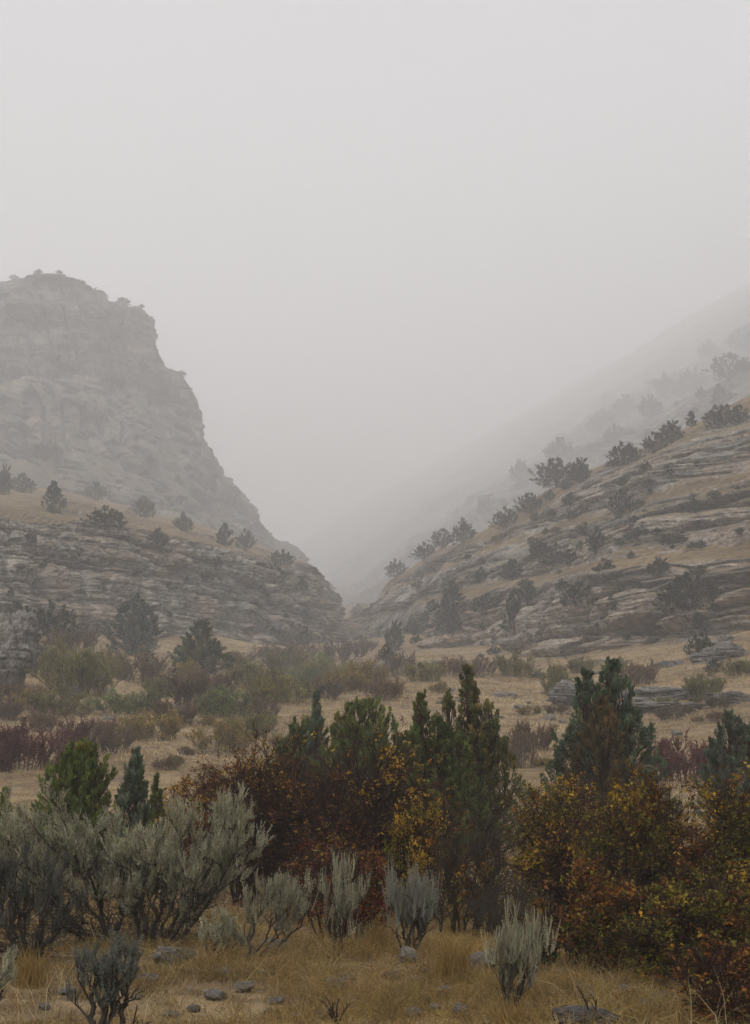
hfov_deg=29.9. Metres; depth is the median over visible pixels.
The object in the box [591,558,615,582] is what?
juniper tree
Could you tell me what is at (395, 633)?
juniper tree
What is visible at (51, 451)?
juniper tree
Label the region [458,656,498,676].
shrub
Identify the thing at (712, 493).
ledge bush
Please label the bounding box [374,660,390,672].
boulder
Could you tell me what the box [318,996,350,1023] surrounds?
dead twigs
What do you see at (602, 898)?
autumn shrub
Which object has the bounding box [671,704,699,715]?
brush
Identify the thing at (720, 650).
rock ledge
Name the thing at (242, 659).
shrub
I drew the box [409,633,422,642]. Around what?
ledge bush
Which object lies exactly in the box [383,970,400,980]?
stone
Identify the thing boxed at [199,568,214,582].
juniper tree
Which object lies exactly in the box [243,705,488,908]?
autumn shrub
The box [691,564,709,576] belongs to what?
ledge bush
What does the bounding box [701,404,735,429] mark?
juniper tree
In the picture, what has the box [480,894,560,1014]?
sagebrush
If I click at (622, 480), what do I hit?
ledge bush
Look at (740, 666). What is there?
shrub
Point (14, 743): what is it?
shrub
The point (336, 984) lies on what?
rock
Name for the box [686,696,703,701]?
brush
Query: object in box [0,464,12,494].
juniper tree
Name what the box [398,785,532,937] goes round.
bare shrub
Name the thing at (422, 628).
ledge bush
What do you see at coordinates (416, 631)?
ledge bush
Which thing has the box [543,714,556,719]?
boulder
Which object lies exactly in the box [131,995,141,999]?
stone
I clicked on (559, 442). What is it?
juniper tree
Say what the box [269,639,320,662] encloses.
shrub
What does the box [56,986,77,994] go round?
stone
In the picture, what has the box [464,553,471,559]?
ledge bush
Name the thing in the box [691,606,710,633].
juniper tree
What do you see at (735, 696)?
rock ledge
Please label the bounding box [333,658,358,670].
shrub
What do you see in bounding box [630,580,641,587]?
ledge bush
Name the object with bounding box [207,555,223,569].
juniper tree
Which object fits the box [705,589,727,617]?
juniper tree
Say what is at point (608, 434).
juniper tree
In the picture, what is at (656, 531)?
ledge bush
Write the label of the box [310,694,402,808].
juniper tree
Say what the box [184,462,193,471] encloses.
ledge bush
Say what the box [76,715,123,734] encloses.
shrub
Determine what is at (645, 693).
rock ledge
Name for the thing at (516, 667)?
shrub
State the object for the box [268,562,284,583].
juniper tree
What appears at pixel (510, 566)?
juniper tree
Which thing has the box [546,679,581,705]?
rock outcrop
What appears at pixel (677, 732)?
boulder
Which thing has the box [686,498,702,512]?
juniper tree
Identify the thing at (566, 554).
juniper tree
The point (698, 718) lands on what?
brush
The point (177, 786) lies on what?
autumn shrub
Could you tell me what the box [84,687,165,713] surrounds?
shrub
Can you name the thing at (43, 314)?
cliff
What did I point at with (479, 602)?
juniper tree
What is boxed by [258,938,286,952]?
rock
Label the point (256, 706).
shrub
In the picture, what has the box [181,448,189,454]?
ledge bush
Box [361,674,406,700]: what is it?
shrub
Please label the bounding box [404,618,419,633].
juniper tree
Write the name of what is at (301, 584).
juniper tree
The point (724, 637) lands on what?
rock ledge
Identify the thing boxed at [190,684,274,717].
shrub
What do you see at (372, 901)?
autumn shrub
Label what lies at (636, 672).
shrub
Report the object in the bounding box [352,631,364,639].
boulder
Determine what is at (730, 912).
autumn shrub
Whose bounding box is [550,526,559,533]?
ledge bush
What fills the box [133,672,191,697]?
shrub
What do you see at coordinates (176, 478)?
ledge bush
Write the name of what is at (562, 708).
brush
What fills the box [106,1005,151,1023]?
dead twigs
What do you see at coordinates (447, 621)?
juniper tree
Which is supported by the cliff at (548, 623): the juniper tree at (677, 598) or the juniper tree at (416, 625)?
the juniper tree at (677, 598)
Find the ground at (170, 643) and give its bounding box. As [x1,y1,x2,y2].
[0,605,749,1023]
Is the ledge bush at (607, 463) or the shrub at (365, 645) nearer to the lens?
the shrub at (365, 645)
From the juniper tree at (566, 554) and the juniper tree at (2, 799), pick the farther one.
the juniper tree at (566, 554)
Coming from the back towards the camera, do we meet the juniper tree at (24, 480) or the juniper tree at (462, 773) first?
the juniper tree at (24, 480)
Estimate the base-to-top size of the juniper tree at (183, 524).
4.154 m
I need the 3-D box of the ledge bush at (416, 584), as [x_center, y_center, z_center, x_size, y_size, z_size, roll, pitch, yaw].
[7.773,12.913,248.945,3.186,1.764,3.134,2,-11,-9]
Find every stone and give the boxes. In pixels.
[38,1002,50,1009]
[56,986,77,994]
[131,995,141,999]
[138,973,164,982]
[186,1004,200,1011]
[204,988,226,999]
[217,966,232,974]
[234,981,254,992]
[269,997,284,1004]
[337,972,354,979]
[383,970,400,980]
[404,1007,422,1017]
[426,1003,441,1011]
[453,1003,469,1014]
[674,660,683,664]
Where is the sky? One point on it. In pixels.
(367, 239)
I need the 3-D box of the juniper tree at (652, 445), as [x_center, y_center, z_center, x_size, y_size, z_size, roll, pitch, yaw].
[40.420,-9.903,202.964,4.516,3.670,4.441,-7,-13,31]
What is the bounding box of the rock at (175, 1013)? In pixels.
[162,1010,178,1017]
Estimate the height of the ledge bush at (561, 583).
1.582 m
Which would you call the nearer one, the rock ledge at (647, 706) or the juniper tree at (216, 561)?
the rock ledge at (647, 706)
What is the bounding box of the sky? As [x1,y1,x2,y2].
[0,0,749,543]
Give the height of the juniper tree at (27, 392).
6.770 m
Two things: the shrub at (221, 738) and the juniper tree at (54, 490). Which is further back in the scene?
the juniper tree at (54, 490)
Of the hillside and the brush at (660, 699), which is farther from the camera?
the hillside
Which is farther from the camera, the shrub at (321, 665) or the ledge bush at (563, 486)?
the ledge bush at (563, 486)
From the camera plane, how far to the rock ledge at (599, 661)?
113.64 m
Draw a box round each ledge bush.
[73,432,88,439]
[107,438,120,445]
[173,475,180,481]
[174,494,187,503]
[181,427,194,433]
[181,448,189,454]
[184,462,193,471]
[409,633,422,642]
[410,580,422,589]
[411,628,419,634]
[417,625,425,633]
[425,599,435,610]
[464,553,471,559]
[486,645,501,654]
[498,592,505,599]
[516,579,525,586]
[525,536,535,544]
[529,511,538,520]
[541,488,554,500]
[541,527,549,534]
[543,508,556,519]
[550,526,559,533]
[555,578,570,590]
[557,477,571,488]
[557,479,575,489]
[563,493,576,504]
[565,510,580,519]
[574,539,583,549]
[575,522,586,532]
[604,459,620,467]
[612,538,626,546]
[612,581,625,591]
[615,477,629,485]
[622,531,631,540]
[622,634,632,640]
[627,515,638,524]
[627,550,634,558]
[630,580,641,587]
[632,498,645,508]
[638,527,648,534]
[641,430,651,438]
[650,527,661,536]
[660,533,676,545]
[661,462,678,474]
[672,535,688,543]
[687,541,695,547]
[691,519,707,530]
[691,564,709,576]
[694,540,708,547]
[695,385,706,398]
[706,490,721,499]
[723,391,737,399]
[734,526,743,534]
[736,357,749,372]
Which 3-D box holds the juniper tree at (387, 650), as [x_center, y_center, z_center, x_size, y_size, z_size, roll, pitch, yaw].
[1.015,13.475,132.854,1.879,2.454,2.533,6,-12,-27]
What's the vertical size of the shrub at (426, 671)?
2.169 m
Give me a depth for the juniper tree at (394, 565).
330.96 m
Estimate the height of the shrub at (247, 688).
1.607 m
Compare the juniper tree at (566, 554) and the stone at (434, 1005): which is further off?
the juniper tree at (566, 554)
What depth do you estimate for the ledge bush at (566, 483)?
236.76 m
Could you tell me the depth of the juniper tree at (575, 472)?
219.46 m
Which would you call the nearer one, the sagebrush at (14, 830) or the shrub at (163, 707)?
the sagebrush at (14, 830)
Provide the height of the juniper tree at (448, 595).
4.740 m
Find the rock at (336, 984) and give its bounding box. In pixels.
[324,977,347,991]
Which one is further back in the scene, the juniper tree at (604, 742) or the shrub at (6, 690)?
the shrub at (6, 690)
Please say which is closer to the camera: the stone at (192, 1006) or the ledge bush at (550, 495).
the stone at (192, 1006)
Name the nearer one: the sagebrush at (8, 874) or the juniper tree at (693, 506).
the sagebrush at (8, 874)
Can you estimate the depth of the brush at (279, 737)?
62.80 m
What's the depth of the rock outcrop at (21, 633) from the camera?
80.29 m
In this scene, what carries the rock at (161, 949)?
on the ground at (170, 643)
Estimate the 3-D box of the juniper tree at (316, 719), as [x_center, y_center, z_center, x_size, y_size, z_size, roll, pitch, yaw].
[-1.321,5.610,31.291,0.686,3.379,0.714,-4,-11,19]
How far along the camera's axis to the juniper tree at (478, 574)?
191.03 m
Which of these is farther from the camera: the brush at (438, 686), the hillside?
the hillside
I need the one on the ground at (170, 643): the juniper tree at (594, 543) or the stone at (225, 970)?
the stone at (225, 970)
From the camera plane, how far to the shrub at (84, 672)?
80.66 m
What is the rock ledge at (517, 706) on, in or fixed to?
on the ground at (170, 643)
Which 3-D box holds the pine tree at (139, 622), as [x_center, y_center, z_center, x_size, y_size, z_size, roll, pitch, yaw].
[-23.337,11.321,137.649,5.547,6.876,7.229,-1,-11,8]
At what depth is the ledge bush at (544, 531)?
184.29 m
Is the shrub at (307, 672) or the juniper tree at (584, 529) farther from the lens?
the juniper tree at (584, 529)
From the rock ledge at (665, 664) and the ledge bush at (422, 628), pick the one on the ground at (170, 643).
the rock ledge at (665, 664)
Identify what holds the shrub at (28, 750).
on the ground at (170, 643)
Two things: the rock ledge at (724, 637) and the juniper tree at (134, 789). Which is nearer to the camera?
the juniper tree at (134, 789)
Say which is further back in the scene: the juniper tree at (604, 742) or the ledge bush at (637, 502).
the ledge bush at (637, 502)
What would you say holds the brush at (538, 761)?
on the ground at (170, 643)
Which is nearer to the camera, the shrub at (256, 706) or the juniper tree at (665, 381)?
the shrub at (256, 706)
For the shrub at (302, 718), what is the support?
on the ground at (170, 643)
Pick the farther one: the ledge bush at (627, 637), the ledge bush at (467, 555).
the ledge bush at (467, 555)
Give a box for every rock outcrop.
[0,609,44,685]
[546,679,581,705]
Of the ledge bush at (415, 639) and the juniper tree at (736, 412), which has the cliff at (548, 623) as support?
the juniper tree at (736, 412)
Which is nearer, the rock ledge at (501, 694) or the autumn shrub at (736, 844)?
the autumn shrub at (736, 844)
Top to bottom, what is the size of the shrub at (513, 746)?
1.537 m
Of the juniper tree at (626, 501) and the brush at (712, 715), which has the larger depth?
the juniper tree at (626, 501)
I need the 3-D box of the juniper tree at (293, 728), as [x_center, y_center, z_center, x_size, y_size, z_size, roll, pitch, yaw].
[-1.802,6.006,31.997,1.878,2.885,1.472,0,-11,0]
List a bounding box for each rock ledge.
[493,692,520,697]
[513,704,542,708]
[531,672,548,677]
[593,659,604,664]
[617,689,637,698]
[617,701,707,711]
[632,686,719,701]
[649,660,675,668]
[688,641,748,664]
[703,691,749,703]
[711,634,734,644]
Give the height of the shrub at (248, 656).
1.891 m
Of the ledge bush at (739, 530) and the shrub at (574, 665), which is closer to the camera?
the shrub at (574, 665)
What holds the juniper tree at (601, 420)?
on the hillside
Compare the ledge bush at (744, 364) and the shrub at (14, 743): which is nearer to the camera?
the shrub at (14, 743)
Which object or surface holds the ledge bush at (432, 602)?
on the cliff at (548, 623)
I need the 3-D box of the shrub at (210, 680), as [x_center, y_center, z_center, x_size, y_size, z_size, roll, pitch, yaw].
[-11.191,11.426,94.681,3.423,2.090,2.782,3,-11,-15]
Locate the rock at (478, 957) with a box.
[467,951,496,971]
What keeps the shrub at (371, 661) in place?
on the ground at (170, 643)
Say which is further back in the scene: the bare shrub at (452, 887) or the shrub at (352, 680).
the shrub at (352, 680)
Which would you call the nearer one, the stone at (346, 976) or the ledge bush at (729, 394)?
the stone at (346, 976)
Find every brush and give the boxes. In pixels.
[58,707,73,715]
[162,752,186,762]
[176,746,196,754]
[178,715,195,725]
[195,716,218,726]
[268,733,284,744]
[427,681,451,693]
[516,705,544,714]
[529,756,544,765]
[529,757,554,766]
[542,702,571,713]
[650,693,681,702]
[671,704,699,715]
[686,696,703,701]
[691,716,704,721]
[704,694,731,708]
[706,708,723,721]
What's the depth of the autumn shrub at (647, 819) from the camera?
14.08 m
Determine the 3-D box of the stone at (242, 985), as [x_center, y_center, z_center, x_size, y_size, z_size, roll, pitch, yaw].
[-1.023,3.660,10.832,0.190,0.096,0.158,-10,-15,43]
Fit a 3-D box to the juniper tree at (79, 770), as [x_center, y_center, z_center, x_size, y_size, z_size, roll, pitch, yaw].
[-4.392,4.466,20.984,1.612,2.224,1.304,0,-11,0]
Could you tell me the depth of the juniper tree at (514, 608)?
153.79 m
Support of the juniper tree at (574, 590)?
on the cliff at (548, 623)
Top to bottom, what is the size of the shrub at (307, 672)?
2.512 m
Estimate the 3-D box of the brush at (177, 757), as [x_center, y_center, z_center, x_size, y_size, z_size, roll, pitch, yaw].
[-7.183,8.845,50.458,0.907,0.504,1.016,1,-11,-6]
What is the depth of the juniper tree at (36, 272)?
602.64 m
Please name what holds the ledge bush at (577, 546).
on the cliff at (548, 623)
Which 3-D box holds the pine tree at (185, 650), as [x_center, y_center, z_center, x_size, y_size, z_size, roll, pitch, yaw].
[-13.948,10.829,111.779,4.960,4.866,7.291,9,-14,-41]
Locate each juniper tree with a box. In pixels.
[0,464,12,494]
[0,786,14,887]
[4,420,34,436]
[4,601,46,628]
[7,472,37,492]
[10,274,18,279]
[21,383,39,401]
[21,530,36,543]
[26,439,63,461]
[29,737,129,879]
[32,269,42,274]
[37,599,89,644]
[41,480,67,512]
[78,505,128,529]
[79,481,110,500]
[102,290,108,298]
[110,746,150,880]
[114,297,130,305]
[126,495,155,517]
[139,772,166,866]
[145,527,169,548]
[172,511,195,531]
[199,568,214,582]
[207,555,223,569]
[215,522,236,545]
[234,528,257,550]
[257,715,335,832]
[264,549,296,565]
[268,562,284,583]
[294,625,315,644]
[295,578,310,591]
[299,689,328,822]
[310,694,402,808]
[375,642,396,661]
[384,558,408,577]
[384,620,404,650]
[386,688,503,869]
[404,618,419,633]
[408,541,435,561]
[426,528,458,549]
[435,604,464,637]
[435,663,540,859]
[436,581,467,611]
[452,517,477,542]
[469,593,500,614]
[471,565,489,582]
[477,494,496,514]
[488,506,518,529]
[497,558,525,580]
[498,587,521,635]
[508,459,529,481]
[512,492,543,513]
[515,656,682,826]
[517,578,539,604]
[527,457,583,487]
[528,537,548,558]
[538,542,562,568]
[542,436,578,458]
[558,549,577,565]
[558,581,598,608]
[562,692,644,846]
[568,457,591,483]
[580,522,588,535]
[583,408,618,434]
[583,525,607,554]
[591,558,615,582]
[602,424,627,444]
[602,489,635,514]
[605,441,645,466]
[609,393,637,416]
[631,526,642,539]
[637,393,662,418]
[637,460,652,472]
[639,431,667,453]
[646,557,671,576]
[651,570,719,620]
[652,371,676,397]
[658,420,684,443]
[672,365,712,393]
[683,631,714,655]
[685,411,697,426]
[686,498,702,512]
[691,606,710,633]
[691,708,749,835]
[695,339,721,360]
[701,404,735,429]
[702,352,749,382]
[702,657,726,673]
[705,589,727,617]
[710,383,732,407]
[724,325,749,350]
[725,404,749,424]
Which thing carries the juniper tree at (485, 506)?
on the hillside
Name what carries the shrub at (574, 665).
on the ground at (170, 643)
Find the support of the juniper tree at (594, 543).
on the cliff at (548, 623)
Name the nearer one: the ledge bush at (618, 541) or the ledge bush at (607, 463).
the ledge bush at (618, 541)
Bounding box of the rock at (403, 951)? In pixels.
[398,946,416,962]
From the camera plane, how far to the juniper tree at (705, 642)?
94.10 m
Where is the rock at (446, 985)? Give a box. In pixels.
[438,984,449,995]
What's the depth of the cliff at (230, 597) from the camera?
184.62 m
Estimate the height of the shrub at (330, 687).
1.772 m
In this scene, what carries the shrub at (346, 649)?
on the ground at (170, 643)
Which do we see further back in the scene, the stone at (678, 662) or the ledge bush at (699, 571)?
the ledge bush at (699, 571)
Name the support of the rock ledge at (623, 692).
on the ground at (170, 643)
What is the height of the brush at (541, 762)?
0.427 m
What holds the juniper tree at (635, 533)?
on the cliff at (548, 623)
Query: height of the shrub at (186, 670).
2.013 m
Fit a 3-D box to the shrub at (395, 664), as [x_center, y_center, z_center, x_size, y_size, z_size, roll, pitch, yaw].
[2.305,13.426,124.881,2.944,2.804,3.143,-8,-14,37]
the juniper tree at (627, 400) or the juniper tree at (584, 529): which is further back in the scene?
the juniper tree at (627, 400)
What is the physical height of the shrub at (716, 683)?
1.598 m
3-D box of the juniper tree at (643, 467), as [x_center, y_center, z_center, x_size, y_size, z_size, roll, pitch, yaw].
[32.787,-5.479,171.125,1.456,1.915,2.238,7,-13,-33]
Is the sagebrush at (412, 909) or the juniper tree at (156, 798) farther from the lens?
the juniper tree at (156, 798)
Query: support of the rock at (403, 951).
on the ground at (170, 643)
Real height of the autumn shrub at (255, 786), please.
2.522 m
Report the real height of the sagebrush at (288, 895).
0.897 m
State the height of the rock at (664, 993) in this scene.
0.064 m
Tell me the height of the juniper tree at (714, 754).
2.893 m
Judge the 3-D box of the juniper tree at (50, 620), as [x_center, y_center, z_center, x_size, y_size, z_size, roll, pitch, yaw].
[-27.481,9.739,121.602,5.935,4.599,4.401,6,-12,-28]
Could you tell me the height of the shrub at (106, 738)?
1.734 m
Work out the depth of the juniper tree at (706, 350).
1087.37 m
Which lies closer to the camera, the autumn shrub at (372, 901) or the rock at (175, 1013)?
the rock at (175, 1013)
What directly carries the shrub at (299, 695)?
on the ground at (170, 643)
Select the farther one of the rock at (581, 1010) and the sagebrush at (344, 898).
the sagebrush at (344, 898)
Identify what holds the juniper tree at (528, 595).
on the cliff at (548, 623)
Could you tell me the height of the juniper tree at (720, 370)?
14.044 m
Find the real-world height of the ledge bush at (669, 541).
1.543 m
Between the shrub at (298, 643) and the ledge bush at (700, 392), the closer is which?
the shrub at (298, 643)
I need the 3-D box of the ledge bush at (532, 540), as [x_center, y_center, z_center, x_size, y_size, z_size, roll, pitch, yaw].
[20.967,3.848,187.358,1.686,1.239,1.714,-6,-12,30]
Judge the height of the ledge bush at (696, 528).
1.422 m
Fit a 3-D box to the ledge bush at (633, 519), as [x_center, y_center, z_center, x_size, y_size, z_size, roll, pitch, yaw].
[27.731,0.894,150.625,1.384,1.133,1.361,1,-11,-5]
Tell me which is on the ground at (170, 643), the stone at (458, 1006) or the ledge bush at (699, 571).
the stone at (458, 1006)
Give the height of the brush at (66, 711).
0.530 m
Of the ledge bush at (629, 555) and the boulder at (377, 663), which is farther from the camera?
the ledge bush at (629, 555)
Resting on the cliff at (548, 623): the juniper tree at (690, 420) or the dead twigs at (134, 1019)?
the juniper tree at (690, 420)
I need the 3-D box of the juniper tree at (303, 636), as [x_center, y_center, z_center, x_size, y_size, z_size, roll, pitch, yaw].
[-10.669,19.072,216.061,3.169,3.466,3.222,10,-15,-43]
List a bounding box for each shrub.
[0,676,47,699]
[0,694,29,720]
[0,715,76,772]
[0,723,22,771]
[3,687,49,711]
[17,706,62,731]
[20,683,108,715]
[22,628,126,697]
[29,636,73,677]
[40,708,99,753]
[47,624,102,652]
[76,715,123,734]
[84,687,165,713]
[89,720,138,754]
[91,644,129,667]
[106,646,181,683]
[114,706,188,741]
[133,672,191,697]
[141,697,202,725]
[150,714,354,907]
[151,752,182,770]
[152,667,240,707]
[153,759,237,875]
[176,658,200,679]
[180,716,258,753]
[189,667,234,690]
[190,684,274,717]
[219,649,266,675]
[220,653,280,686]
[220,707,283,735]
[230,650,257,662]
[234,695,283,718]
[238,664,318,703]
[239,676,289,702]
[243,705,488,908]
[244,639,292,658]
[258,644,311,672]
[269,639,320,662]
[278,647,348,684]
[280,664,320,686]
[282,713,326,735]
[288,825,399,939]
[299,675,346,699]
[311,649,330,662]
[314,635,368,661]
[321,663,371,694]
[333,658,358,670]
[343,658,389,682]
[350,633,376,653]
[354,653,384,671]
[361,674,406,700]
[378,779,470,920]
[382,649,415,676]
[396,654,448,681]
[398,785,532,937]
[434,655,474,676]
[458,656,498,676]
[461,862,554,937]
[479,763,628,924]
[491,646,544,677]
[500,729,540,768]
[503,715,558,752]
[516,853,677,973]
[536,651,573,696]
[550,750,718,928]
[563,655,596,673]
[585,857,749,987]
[604,656,634,669]
[616,761,749,948]
[620,657,661,685]
[652,727,711,781]
[653,702,684,720]
[667,927,749,1023]
[679,670,726,698]
[690,733,747,778]
[711,654,749,676]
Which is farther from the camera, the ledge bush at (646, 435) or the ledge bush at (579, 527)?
the ledge bush at (646, 435)
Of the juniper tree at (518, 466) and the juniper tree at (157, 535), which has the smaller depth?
the juniper tree at (157, 535)
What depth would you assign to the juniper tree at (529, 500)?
237.74 m
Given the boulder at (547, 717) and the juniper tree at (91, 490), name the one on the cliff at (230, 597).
the juniper tree at (91, 490)
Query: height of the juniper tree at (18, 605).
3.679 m
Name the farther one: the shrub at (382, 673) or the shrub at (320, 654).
the shrub at (320, 654)
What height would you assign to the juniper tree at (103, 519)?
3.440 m
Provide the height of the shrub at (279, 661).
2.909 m
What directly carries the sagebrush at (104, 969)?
on the ground at (170, 643)
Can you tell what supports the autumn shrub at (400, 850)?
on the ground at (170, 643)
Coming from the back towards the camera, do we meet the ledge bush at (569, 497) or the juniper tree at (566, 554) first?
the ledge bush at (569, 497)
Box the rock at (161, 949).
[152,946,195,964]
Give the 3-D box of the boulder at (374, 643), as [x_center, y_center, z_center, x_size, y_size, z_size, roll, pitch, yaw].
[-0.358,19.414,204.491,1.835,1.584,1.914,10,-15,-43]
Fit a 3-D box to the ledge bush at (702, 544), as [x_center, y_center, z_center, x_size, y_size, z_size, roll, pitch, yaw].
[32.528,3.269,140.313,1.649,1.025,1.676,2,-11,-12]
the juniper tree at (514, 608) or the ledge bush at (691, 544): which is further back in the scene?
the juniper tree at (514, 608)
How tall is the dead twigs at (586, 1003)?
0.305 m
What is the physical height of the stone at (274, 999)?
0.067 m
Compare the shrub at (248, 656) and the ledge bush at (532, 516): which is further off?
the ledge bush at (532, 516)
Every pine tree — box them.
[100,592,164,656]
[166,618,236,673]
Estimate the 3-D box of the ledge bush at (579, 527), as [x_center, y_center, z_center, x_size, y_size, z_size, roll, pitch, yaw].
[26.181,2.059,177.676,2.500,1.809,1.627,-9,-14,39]
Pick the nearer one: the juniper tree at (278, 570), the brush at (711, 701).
the brush at (711, 701)
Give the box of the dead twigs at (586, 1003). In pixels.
[576,986,596,1012]
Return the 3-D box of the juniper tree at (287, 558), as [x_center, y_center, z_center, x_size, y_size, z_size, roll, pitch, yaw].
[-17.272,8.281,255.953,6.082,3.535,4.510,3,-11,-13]
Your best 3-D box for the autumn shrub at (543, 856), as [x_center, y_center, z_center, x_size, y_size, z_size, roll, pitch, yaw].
[2.252,3.791,15.908,1.792,1.861,1.955,-5,-12,26]
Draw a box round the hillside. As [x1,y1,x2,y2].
[293,284,749,605]
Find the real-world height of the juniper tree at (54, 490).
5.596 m
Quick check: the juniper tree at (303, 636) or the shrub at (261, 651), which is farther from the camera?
the juniper tree at (303, 636)
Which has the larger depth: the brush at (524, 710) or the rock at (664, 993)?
the brush at (524, 710)
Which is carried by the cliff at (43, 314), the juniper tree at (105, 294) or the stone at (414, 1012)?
the juniper tree at (105, 294)
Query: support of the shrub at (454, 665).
on the ground at (170, 643)
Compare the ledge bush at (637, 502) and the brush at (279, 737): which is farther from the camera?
the ledge bush at (637, 502)
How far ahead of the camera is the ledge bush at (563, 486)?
235.97 m
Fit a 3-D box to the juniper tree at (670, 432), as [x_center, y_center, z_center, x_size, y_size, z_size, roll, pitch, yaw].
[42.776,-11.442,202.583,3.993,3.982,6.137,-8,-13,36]
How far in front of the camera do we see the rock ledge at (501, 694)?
81.53 m
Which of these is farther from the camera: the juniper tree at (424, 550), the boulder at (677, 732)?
the juniper tree at (424, 550)
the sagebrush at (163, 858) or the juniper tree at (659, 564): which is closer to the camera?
the sagebrush at (163, 858)
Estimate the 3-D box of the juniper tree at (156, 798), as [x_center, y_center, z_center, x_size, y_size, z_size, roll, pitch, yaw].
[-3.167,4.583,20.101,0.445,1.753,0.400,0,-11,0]
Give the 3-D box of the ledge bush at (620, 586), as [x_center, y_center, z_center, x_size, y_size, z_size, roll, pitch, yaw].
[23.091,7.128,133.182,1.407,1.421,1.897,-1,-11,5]
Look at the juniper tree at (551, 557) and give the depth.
171.24 m
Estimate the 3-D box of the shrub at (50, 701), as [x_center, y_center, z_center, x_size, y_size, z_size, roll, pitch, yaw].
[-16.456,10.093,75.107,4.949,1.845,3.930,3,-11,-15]
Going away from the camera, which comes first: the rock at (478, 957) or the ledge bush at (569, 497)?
the rock at (478, 957)
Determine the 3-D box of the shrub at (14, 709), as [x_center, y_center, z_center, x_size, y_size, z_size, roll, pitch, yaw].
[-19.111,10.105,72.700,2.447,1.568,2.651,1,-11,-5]
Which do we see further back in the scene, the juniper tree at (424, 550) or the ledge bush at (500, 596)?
the juniper tree at (424, 550)
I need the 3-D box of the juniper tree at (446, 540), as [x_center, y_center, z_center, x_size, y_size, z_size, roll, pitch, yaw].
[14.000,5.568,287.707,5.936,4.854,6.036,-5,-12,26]
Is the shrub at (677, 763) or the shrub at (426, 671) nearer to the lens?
the shrub at (677, 763)
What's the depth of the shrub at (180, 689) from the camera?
74.60 m
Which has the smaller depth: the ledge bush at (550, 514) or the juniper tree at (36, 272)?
the ledge bush at (550, 514)
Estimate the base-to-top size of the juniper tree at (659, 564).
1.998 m
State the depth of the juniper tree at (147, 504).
293.35 m
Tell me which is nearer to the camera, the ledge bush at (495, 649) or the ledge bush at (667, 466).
the ledge bush at (495, 649)
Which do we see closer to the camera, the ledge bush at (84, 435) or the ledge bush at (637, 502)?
the ledge bush at (637, 502)
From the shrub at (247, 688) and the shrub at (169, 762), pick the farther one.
the shrub at (247, 688)
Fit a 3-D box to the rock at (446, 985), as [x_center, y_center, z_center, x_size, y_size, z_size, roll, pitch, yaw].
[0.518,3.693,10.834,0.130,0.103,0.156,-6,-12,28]
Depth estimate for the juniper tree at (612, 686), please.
28.08 m
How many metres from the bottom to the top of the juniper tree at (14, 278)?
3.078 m
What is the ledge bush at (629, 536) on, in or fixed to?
on the cliff at (548, 623)
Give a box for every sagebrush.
[0,773,164,946]
[0,837,97,961]
[0,943,17,1000]
[64,926,144,1023]
[102,781,275,948]
[195,907,245,959]
[228,865,317,961]
[319,844,372,955]
[381,857,443,950]
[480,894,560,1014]
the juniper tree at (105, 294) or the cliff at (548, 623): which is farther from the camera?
the juniper tree at (105, 294)
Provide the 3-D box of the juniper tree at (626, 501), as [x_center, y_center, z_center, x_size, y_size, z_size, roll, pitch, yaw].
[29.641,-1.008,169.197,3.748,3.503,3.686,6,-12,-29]
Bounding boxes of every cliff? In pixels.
[0,273,336,588]
[0,484,359,645]
[347,396,749,658]
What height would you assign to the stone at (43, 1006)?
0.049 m
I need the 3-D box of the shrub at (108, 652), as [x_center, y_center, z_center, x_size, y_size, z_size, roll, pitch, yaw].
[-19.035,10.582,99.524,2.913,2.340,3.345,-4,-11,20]
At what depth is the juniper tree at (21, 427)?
500.81 m
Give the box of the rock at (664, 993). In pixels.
[649,991,680,999]
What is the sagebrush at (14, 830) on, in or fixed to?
on the ground at (170, 643)
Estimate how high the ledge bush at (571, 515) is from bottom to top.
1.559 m
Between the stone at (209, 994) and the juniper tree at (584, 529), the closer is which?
the stone at (209, 994)
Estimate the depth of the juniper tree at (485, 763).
24.55 m
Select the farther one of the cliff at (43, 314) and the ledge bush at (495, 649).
the cliff at (43, 314)
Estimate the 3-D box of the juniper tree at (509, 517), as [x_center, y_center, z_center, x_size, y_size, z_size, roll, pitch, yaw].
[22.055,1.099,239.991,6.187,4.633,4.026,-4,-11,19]
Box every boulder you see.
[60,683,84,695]
[317,630,325,639]
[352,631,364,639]
[369,640,378,647]
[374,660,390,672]
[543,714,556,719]
[672,730,682,734]
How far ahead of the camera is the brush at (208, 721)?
69.58 m
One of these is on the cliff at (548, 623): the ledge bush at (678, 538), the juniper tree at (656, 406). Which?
the ledge bush at (678, 538)
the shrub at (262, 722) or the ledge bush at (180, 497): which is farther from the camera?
the ledge bush at (180, 497)
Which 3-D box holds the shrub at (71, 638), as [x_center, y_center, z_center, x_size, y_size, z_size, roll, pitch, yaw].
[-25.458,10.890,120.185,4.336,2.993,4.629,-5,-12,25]
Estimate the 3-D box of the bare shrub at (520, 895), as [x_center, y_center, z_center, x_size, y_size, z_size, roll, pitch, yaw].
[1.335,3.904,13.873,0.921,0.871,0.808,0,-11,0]
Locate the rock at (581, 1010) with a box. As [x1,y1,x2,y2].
[548,1005,620,1023]

